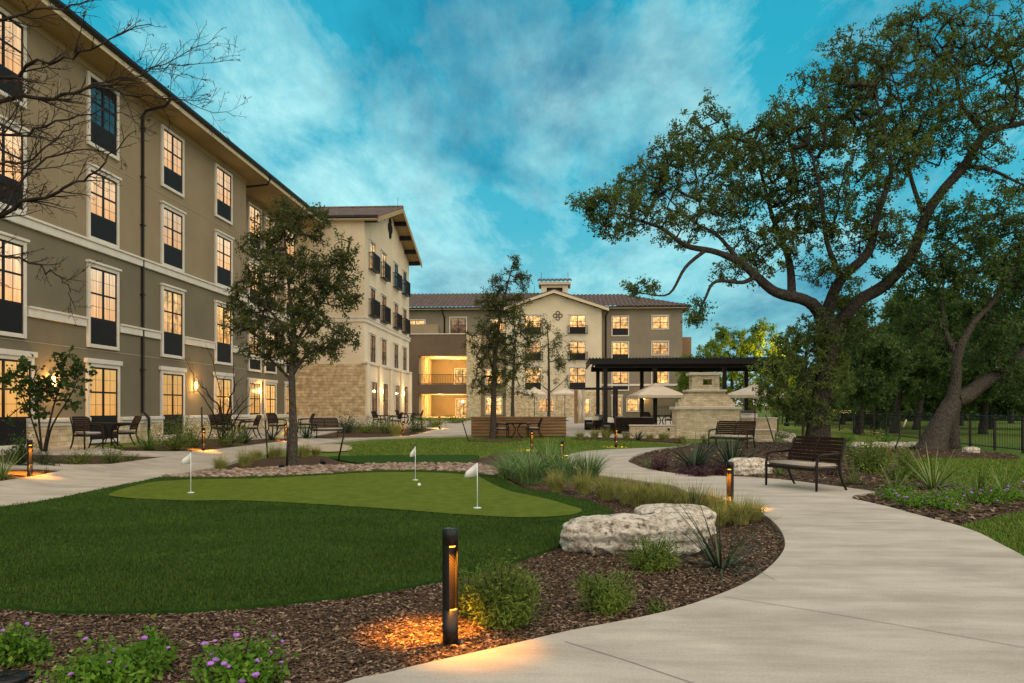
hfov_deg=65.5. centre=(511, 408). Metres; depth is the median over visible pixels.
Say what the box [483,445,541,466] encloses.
ornamental grass
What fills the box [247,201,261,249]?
window
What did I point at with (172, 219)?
window
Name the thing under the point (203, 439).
bollard light
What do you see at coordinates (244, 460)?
feather grass
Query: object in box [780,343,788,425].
street lamp
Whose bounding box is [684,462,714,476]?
purple plant
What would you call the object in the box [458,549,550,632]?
feathery shrub
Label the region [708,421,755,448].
garden bench
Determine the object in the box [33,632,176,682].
lantana
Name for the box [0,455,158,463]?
mulch bed
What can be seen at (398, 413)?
patio chair
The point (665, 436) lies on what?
feather grass
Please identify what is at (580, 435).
feather grass
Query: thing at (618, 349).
window
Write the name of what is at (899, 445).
edging stone
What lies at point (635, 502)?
feather grass
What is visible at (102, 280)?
window
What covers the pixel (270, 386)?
window
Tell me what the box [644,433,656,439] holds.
feather grass
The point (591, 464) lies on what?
ornamental grass
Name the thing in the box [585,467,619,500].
feather grass
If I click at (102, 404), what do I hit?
window
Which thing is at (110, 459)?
shrub
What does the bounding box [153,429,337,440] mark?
patio
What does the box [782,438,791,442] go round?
edging stone
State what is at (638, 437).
yucca
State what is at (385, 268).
window
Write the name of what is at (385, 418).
patio table
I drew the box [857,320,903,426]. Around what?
woodland tree
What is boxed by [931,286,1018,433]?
woodland tree
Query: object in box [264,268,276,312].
window
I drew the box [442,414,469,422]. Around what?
shrub
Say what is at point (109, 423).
patio table
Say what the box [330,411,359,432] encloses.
shrub
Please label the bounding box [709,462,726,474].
purple plant
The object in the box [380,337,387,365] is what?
window
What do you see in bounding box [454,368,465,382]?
window
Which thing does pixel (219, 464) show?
feather grass
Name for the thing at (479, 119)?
sky
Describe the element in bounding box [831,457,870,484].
strap plant
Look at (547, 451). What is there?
ornamental grass
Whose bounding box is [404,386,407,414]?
window
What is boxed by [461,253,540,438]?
young oak
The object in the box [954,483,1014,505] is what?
lantana
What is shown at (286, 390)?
window
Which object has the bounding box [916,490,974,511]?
lantana
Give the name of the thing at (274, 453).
feather grass
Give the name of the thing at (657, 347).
window
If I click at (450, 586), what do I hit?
bollard light
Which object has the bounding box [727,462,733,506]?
bollard light
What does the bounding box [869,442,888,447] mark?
edging stone
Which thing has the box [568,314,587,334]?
window
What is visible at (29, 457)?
bollard light
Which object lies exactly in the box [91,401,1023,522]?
ground
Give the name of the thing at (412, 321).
window
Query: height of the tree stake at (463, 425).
1.440 m
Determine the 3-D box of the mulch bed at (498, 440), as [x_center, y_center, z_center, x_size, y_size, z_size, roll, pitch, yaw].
[-0.784,1.481,37.581,2.596,0.118,3.038,0,0,35]
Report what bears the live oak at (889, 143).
on the mulch bed at (932, 453)
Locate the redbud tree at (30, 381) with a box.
[0,345,97,450]
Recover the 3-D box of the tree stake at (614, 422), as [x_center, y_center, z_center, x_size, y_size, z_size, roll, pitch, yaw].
[4.213,0.700,32.558,0.051,1.767,0.151,0,0,7]
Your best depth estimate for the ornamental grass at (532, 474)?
16.21 m
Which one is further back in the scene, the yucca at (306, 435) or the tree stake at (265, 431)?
the yucca at (306, 435)
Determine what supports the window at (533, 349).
in the building
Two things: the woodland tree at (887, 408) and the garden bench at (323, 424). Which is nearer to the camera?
the garden bench at (323, 424)
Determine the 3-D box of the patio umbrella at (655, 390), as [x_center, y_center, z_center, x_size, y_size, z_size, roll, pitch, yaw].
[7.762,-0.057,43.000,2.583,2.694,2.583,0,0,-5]
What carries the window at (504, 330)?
in the building
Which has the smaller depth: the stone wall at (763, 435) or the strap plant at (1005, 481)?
the strap plant at (1005, 481)
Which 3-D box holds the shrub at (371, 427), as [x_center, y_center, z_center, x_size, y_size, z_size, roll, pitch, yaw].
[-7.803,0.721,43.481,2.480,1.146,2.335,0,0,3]
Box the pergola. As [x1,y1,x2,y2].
[586,357,777,429]
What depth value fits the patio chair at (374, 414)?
49.92 m
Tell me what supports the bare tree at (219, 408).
on the mulch bed at (209, 446)
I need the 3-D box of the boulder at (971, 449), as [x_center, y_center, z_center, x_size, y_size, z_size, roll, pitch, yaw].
[15.658,1.433,27.162,0.546,0.294,0.444,0,0,3]
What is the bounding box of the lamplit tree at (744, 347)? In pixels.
[673,317,797,414]
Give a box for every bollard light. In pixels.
[27,440,32,475]
[202,428,204,450]
[284,423,286,440]
[442,528,457,646]
[530,430,532,450]
[560,440,563,459]
[615,428,617,446]
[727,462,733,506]
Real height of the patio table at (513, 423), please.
0.747 m
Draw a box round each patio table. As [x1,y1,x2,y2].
[91,422,130,447]
[226,419,250,431]
[377,415,395,425]
[403,413,417,423]
[506,422,526,437]
[652,415,670,424]
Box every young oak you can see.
[219,193,363,463]
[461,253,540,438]
[487,337,540,416]
[516,313,576,416]
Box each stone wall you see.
[629,425,676,437]
[748,429,775,441]
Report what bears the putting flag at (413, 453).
on the putting green
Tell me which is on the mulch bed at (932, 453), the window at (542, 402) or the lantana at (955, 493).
the lantana at (955, 493)
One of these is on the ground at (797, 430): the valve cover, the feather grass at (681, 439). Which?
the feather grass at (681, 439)
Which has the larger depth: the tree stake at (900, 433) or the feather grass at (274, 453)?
the tree stake at (900, 433)
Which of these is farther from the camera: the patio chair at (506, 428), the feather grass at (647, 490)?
the patio chair at (506, 428)
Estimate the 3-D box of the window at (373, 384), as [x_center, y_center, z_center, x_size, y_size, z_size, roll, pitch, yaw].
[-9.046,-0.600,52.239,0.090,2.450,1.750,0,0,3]
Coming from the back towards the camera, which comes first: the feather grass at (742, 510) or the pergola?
the pergola
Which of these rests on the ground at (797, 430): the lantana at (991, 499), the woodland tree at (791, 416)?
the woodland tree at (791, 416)
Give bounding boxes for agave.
[653,431,732,468]
[691,429,766,466]
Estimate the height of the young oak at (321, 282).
7.508 m
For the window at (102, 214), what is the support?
in the apartment wing at (163, 226)
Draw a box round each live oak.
[564,0,1023,447]
[894,183,1023,449]
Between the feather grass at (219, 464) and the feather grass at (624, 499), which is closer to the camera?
the feather grass at (624, 499)
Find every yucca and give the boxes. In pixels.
[235,422,259,442]
[261,422,283,439]
[297,419,318,438]
[627,429,647,439]
[668,479,715,507]
[670,497,794,584]
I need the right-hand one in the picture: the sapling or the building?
the sapling
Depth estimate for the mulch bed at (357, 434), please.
41.76 m
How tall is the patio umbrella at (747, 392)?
2.600 m
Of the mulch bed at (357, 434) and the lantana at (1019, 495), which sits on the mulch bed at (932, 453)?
the lantana at (1019, 495)
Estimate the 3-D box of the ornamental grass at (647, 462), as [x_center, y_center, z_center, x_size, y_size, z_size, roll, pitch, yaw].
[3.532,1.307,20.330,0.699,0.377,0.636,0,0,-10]
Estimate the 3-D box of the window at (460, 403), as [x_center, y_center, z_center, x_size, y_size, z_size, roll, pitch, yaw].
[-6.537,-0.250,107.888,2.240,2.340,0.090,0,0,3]
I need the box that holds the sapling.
[747,321,857,442]
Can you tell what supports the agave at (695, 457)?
on the mulch bed at (932, 453)
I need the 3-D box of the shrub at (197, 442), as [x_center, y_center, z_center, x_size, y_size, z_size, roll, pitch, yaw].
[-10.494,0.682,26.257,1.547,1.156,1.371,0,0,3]
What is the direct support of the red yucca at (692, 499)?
on the mulch bed at (294, 680)
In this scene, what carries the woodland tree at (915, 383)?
on the ground at (797, 430)
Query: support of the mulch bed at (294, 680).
on the ground at (797, 430)
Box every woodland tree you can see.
[778,368,813,422]
[807,363,848,424]
[834,287,912,434]
[848,334,909,428]
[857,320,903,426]
[874,278,948,432]
[879,280,974,429]
[901,391,927,420]
[910,327,970,416]
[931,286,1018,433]
[937,346,963,425]
[966,313,1022,428]
[986,251,1023,404]
[1008,409,1013,423]
[1011,297,1023,415]
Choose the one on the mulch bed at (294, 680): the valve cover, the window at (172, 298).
the valve cover
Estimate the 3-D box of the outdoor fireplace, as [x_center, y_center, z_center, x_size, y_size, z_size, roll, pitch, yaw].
[9.512,-0.116,39.300,3.222,3.313,1.800,0,0,3]
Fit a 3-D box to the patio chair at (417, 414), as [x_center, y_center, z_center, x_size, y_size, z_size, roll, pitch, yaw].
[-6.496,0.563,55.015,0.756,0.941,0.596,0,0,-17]
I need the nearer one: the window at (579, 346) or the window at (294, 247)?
the window at (294, 247)
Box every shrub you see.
[1,430,41,464]
[33,449,61,465]
[54,446,102,464]
[95,441,129,462]
[125,454,138,460]
[148,412,202,450]
[172,412,214,446]
[205,415,255,445]
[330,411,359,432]
[348,413,382,431]
[371,413,400,432]
[402,412,427,432]
[415,413,447,426]
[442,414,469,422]
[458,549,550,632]
[458,562,484,617]
[570,558,642,617]
[611,530,693,573]
[643,594,670,614]
[775,424,793,438]
[836,432,858,441]
[842,424,898,473]
[874,433,896,441]
[879,441,926,481]
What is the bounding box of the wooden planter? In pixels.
[470,417,566,435]
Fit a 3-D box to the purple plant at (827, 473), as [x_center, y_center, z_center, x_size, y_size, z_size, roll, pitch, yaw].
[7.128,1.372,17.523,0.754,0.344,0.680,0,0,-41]
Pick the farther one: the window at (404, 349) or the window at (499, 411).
the window at (499, 411)
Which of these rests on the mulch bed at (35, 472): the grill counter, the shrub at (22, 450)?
the shrub at (22, 450)
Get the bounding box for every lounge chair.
[584,414,602,429]
[602,418,621,433]
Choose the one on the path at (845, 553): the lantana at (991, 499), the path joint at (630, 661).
the path joint at (630, 661)
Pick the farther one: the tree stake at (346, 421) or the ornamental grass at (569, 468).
the tree stake at (346, 421)
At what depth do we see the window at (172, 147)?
32.09 m
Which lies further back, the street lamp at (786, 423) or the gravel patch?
the street lamp at (786, 423)
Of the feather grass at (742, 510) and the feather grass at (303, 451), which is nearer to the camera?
the feather grass at (742, 510)
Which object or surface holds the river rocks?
on the rock border
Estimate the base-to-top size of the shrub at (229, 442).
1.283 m
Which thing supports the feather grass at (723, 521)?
on the mulch bed at (294, 680)
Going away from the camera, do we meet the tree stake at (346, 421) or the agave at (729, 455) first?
the agave at (729, 455)
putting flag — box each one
[181,450,193,492]
[410,444,417,479]
[465,460,480,508]
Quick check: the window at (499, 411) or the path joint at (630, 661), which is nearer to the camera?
the path joint at (630, 661)
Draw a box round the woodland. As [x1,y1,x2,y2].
[784,363,1023,420]
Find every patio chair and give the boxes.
[70,416,103,449]
[111,416,141,445]
[208,414,232,437]
[239,415,261,437]
[266,414,286,433]
[297,413,314,432]
[371,411,385,425]
[389,412,402,427]
[395,410,407,422]
[412,410,423,420]
[496,422,508,436]
[526,418,542,436]
[644,412,652,416]
[665,412,671,424]
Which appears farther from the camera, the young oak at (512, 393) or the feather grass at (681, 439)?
the young oak at (512, 393)
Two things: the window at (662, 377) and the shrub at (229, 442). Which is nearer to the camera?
the shrub at (229, 442)
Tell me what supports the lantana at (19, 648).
on the mulch bed at (294, 680)
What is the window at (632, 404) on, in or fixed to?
in the building
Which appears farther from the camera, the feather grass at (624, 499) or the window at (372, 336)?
the window at (372, 336)
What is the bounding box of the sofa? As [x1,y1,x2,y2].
[616,417,656,431]
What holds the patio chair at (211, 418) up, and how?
on the patio at (261, 431)
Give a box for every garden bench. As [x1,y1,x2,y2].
[310,418,343,437]
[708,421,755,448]
[765,436,846,491]
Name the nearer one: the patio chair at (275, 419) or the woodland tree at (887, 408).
the patio chair at (275, 419)
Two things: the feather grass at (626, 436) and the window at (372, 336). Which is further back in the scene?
the window at (372, 336)
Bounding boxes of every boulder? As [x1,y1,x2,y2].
[559,511,712,556]
[634,503,716,533]
[726,457,772,475]
[962,447,979,452]
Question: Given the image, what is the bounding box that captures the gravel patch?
[305,444,351,451]
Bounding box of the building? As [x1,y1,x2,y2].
[409,278,691,417]
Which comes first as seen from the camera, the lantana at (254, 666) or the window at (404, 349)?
the lantana at (254, 666)
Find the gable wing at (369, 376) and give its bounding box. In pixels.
[295,205,421,426]
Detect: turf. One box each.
[0,469,612,615]
[329,455,478,463]
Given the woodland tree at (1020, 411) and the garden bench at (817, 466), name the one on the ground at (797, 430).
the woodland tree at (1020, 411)
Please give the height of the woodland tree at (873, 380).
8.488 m
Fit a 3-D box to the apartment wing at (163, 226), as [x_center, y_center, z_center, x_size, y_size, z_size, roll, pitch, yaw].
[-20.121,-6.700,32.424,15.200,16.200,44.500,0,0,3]
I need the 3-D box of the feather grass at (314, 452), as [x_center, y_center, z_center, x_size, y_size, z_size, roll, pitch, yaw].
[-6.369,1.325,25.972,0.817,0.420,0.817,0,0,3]
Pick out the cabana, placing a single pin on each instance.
(579, 399)
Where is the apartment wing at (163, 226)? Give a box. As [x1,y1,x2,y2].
[0,0,328,449]
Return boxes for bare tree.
[0,0,251,325]
[171,346,263,441]
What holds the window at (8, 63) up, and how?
in the apartment wing at (163, 226)
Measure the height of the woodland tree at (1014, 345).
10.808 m
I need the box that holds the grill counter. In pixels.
[739,417,777,434]
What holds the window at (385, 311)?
in the gable wing at (369, 376)
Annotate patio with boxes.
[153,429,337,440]
[339,417,795,439]
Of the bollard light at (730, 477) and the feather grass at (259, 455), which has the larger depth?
the feather grass at (259, 455)
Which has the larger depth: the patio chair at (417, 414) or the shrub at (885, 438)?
the patio chair at (417, 414)
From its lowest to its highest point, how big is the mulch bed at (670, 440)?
0.156 m
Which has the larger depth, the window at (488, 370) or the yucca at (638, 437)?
the window at (488, 370)
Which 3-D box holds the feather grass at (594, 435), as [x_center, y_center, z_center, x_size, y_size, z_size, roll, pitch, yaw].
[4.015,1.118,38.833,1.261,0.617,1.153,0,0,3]
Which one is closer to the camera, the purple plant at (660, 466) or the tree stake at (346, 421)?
the purple plant at (660, 466)
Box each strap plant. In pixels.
[0,440,43,479]
[770,468,787,475]
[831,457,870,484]
[858,460,917,491]
[877,443,978,490]
[961,465,996,490]
[969,463,1023,491]
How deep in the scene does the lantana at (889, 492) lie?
13.32 m
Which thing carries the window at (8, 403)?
in the apartment wing at (163, 226)
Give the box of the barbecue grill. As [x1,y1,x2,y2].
[739,410,757,419]
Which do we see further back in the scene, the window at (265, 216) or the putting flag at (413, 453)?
the window at (265, 216)
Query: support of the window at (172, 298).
in the apartment wing at (163, 226)
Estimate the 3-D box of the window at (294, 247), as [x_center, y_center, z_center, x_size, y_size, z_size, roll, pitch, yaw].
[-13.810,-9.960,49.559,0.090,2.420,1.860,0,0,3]
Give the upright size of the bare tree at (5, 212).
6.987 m
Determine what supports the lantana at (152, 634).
on the mulch bed at (294, 680)
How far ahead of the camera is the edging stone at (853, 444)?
31.03 m
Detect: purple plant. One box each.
[646,454,674,470]
[674,462,704,474]
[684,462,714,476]
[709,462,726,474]
[819,465,850,476]
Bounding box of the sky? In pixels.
[60,0,1023,398]
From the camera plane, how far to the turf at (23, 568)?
8.50 m
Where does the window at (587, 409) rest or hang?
in the building
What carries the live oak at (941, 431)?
on the mulch bed at (932, 453)
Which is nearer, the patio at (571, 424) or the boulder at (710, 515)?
the boulder at (710, 515)
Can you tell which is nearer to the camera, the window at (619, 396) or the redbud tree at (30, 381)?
the redbud tree at (30, 381)
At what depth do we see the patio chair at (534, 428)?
39.14 m
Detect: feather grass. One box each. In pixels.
[203,452,234,469]
[227,446,262,466]
[246,447,263,459]
[259,440,285,457]
[298,442,313,456]
[310,444,325,455]
[536,465,569,492]
[565,466,599,494]
[574,430,584,438]
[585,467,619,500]
[589,427,601,437]
[598,469,650,503]
[599,426,612,438]
[618,477,653,506]
[620,431,632,439]
[625,475,662,503]
[640,475,683,503]
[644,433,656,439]
[659,430,670,439]
[664,480,706,503]
[675,432,686,442]
[680,483,713,505]
[690,484,733,511]
[706,502,739,525]
[713,490,776,524]
[730,495,779,520]
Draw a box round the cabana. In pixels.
[574,387,617,423]
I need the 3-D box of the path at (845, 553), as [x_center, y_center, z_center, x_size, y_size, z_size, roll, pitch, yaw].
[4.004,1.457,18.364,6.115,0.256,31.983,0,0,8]
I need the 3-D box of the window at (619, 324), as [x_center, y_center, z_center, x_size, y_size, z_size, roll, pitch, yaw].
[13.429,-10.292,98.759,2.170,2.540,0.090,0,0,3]
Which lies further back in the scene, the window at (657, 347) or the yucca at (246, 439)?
the window at (657, 347)
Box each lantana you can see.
[0,617,60,667]
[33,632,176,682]
[132,616,182,667]
[180,620,298,682]
[871,484,923,499]
[882,491,948,509]
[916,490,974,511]
[917,484,979,498]
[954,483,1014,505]
[983,481,1023,500]
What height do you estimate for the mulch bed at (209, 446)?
0.255 m
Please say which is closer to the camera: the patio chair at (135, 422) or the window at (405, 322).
the patio chair at (135, 422)
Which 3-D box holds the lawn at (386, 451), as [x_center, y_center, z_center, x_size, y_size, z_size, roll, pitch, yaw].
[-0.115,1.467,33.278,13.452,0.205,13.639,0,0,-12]
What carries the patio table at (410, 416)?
on the patio at (571, 424)
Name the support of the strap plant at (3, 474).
on the mulch bed at (35, 472)
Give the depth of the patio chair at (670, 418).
50.95 m
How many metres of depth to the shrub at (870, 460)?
18.40 m
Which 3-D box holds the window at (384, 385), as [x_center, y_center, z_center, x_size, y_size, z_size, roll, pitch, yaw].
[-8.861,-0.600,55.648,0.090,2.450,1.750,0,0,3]
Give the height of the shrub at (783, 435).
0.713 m
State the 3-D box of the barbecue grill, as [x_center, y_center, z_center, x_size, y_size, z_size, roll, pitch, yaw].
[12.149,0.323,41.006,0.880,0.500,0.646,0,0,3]
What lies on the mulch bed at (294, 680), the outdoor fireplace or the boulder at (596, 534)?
the boulder at (596, 534)
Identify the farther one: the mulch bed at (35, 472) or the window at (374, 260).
the window at (374, 260)
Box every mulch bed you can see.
[0,452,784,682]
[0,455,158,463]
[0,469,56,480]
[109,439,283,450]
[227,455,344,469]
[314,419,470,437]
[469,438,527,442]
[581,437,685,442]
[629,441,1023,525]
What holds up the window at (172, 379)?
in the apartment wing at (163, 226)
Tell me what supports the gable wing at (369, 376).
on the ground at (797, 430)
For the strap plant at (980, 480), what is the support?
on the mulch bed at (932, 453)
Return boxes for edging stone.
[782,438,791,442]
[849,442,868,447]
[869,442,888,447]
[889,442,907,448]
[907,442,917,448]
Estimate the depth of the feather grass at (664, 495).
11.92 m
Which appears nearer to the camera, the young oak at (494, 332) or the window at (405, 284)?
the young oak at (494, 332)
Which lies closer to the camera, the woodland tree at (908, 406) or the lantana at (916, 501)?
the lantana at (916, 501)
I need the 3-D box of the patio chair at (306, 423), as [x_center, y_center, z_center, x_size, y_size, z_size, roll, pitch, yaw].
[-10.041,0.689,38.883,0.756,0.941,0.596,0,0,-27]
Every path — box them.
[0,420,625,506]
[345,443,1023,682]
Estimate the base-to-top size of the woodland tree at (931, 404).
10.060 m
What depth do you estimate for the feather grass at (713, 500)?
11.31 m
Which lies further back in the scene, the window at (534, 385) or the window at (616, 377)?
the window at (616, 377)
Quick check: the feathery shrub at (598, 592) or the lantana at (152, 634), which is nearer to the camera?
the lantana at (152, 634)
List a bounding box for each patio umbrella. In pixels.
[521,387,546,416]
[552,388,573,420]
[627,383,682,422]
[728,384,783,425]
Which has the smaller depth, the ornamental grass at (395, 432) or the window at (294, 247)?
the ornamental grass at (395, 432)
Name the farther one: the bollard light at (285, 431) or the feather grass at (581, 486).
the bollard light at (285, 431)
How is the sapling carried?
on the mulch bed at (932, 453)
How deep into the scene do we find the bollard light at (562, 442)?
19.45 m
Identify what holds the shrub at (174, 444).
on the mulch bed at (209, 446)
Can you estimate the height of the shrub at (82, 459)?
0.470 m
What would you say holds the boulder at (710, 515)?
on the mulch bed at (294, 680)
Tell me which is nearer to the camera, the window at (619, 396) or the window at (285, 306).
the window at (285, 306)
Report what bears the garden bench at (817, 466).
on the path at (845, 553)
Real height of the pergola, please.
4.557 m
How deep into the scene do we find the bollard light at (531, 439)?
29.12 m
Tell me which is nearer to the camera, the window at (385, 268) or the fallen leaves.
the fallen leaves
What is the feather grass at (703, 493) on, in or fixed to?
on the mulch bed at (294, 680)
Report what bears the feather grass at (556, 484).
on the mulch bed at (294, 680)
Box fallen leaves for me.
[33,502,766,682]
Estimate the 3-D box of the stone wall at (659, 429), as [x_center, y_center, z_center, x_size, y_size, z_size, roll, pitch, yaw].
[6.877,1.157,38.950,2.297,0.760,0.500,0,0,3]
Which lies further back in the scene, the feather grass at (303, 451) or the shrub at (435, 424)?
the shrub at (435, 424)
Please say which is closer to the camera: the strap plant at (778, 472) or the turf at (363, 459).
the strap plant at (778, 472)
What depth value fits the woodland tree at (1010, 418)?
83.81 m
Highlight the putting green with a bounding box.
[109,472,581,516]
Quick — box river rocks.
[161,461,500,476]
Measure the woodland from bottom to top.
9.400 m
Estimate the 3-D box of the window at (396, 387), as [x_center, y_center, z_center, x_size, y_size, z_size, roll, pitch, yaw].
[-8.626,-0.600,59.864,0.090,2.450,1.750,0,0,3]
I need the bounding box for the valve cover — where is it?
[0,669,29,682]
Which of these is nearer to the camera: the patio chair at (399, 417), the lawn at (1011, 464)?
the lawn at (1011, 464)
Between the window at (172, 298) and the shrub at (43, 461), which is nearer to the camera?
the shrub at (43, 461)
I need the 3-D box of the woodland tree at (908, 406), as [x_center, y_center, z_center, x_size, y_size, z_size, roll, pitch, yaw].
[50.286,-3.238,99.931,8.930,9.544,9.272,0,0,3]
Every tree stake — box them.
[201,407,202,432]
[264,411,267,457]
[286,422,288,465]
[337,415,348,460]
[459,411,468,441]
[614,404,615,446]
[764,410,774,443]
[893,419,906,450]
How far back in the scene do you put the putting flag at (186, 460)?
14.07 m
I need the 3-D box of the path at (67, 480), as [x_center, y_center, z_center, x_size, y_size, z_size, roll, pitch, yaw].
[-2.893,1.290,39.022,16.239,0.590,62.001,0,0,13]
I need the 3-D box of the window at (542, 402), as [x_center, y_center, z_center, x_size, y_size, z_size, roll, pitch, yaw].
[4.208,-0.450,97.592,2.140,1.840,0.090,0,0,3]
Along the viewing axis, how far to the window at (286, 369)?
48.89 m
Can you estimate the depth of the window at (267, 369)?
46.14 m
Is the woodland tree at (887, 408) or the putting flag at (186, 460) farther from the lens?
the woodland tree at (887, 408)
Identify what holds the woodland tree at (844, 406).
on the ground at (797, 430)
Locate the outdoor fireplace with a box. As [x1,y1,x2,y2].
[669,372,741,438]
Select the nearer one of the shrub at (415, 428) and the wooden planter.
the wooden planter
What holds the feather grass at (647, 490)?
on the mulch bed at (294, 680)
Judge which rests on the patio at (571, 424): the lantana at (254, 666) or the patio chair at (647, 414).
the patio chair at (647, 414)
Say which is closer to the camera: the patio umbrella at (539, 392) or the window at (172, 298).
the window at (172, 298)
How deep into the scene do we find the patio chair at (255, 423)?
31.96 m
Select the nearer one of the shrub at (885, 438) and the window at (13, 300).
the window at (13, 300)
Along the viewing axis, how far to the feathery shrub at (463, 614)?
5.87 m
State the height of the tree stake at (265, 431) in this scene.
1.545 m
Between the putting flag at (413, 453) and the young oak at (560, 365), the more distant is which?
the young oak at (560, 365)
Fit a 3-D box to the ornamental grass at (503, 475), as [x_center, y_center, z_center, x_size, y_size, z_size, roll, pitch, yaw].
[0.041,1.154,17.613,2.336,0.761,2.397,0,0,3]
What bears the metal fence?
on the ground at (797, 430)
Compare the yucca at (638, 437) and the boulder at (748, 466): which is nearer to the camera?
the boulder at (748, 466)
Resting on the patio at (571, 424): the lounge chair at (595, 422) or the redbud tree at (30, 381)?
the lounge chair at (595, 422)
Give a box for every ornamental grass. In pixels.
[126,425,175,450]
[388,422,403,435]
[478,444,541,478]
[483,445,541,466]
[486,443,573,484]
[495,436,601,473]
[522,445,609,483]
[554,446,617,482]
[639,456,651,466]
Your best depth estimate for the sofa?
41.59 m
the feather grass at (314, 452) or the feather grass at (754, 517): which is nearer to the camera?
the feather grass at (754, 517)
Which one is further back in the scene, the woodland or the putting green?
the woodland
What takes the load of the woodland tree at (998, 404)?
on the ground at (797, 430)
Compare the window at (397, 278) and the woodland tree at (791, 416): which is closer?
the window at (397, 278)
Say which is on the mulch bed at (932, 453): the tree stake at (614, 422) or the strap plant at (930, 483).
the strap plant at (930, 483)
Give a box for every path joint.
[565,641,692,682]
[730,597,1021,646]
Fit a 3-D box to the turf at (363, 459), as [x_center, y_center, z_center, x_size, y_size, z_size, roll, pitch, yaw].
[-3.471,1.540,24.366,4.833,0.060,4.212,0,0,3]
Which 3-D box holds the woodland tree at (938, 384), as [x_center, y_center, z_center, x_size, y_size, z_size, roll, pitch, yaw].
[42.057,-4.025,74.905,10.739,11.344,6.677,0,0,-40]
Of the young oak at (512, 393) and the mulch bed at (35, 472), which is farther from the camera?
the young oak at (512, 393)
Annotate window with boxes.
[0,7,26,108]
[0,114,29,213]
[0,231,29,338]
[0,348,37,449]
[84,358,122,443]
[85,259,121,350]
[86,71,119,160]
[86,161,121,248]
[158,366,186,437]
[160,124,184,197]
[160,201,186,272]
[160,283,186,359]
[213,372,234,432]
[214,163,232,224]
[214,229,233,288]
[214,300,232,365]
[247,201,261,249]
[247,257,261,304]
[247,317,261,371]
[247,378,262,414]
[263,379,277,413]
[264,212,276,258]
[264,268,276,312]
[264,323,276,373]
[284,230,295,270]
[284,276,296,317]
[284,329,296,374]
[284,381,295,413]
[368,238,379,274]
[368,285,379,319]
[369,332,376,362]
[370,381,377,418]
[380,249,390,282]
[380,293,390,324]
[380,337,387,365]
[382,382,387,417]
[393,260,401,291]
[393,301,401,330]
[393,342,399,368]
[394,384,399,415]
[402,268,409,297]
[402,307,409,334]
[402,345,407,370]
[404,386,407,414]
[409,319,425,323]
[449,317,466,332]
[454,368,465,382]
[455,398,465,415]
[485,369,502,384]
[485,396,502,414]
[491,318,505,332]
[523,314,542,334]
[523,340,542,360]
[524,366,541,390]
[538,398,554,412]
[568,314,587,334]
[568,340,587,360]
[568,366,585,389]
[581,398,590,413]
[611,316,628,335]
[611,341,628,358]
[611,372,628,390]
[611,395,622,415]
[626,398,638,411]
[651,315,668,329]
[651,341,668,354]
[651,372,668,383]
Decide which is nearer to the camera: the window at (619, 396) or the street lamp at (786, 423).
the street lamp at (786, 423)
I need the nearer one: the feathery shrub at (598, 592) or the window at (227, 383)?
the feathery shrub at (598, 592)
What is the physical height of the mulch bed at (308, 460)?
0.104 m
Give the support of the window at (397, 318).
in the gable wing at (369, 376)
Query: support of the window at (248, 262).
in the apartment wing at (163, 226)
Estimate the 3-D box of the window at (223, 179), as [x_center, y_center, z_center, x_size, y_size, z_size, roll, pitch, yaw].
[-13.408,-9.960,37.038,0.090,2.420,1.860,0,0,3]
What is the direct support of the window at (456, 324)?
in the building
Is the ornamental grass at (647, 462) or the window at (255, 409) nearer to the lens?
the ornamental grass at (647, 462)
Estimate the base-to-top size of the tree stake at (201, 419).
1.454 m
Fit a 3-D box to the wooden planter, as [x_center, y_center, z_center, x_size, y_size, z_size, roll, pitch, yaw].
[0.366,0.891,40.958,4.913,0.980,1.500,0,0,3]
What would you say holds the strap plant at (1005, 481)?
on the mulch bed at (932, 453)
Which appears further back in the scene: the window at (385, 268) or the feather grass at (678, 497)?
the window at (385, 268)
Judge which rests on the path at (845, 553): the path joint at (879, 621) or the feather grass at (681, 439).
the path joint at (879, 621)
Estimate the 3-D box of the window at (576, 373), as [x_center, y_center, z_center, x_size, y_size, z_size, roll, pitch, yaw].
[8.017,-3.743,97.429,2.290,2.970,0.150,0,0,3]
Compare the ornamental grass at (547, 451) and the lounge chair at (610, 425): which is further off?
the lounge chair at (610, 425)
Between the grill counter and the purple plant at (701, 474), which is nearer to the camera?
the purple plant at (701, 474)
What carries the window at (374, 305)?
in the gable wing at (369, 376)
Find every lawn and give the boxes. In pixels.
[345,436,675,455]
[906,457,1023,487]
[959,510,1023,555]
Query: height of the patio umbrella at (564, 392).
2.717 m
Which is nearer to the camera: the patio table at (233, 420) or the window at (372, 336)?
the patio table at (233, 420)
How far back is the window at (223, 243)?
37.00 m
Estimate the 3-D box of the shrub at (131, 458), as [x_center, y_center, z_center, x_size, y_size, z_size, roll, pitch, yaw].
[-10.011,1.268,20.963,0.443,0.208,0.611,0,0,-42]
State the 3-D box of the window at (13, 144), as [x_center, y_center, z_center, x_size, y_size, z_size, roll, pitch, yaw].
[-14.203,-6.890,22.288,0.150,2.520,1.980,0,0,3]
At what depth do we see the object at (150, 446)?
23.68 m
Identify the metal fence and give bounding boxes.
[658,406,1023,453]
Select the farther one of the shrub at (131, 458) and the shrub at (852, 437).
the shrub at (852, 437)

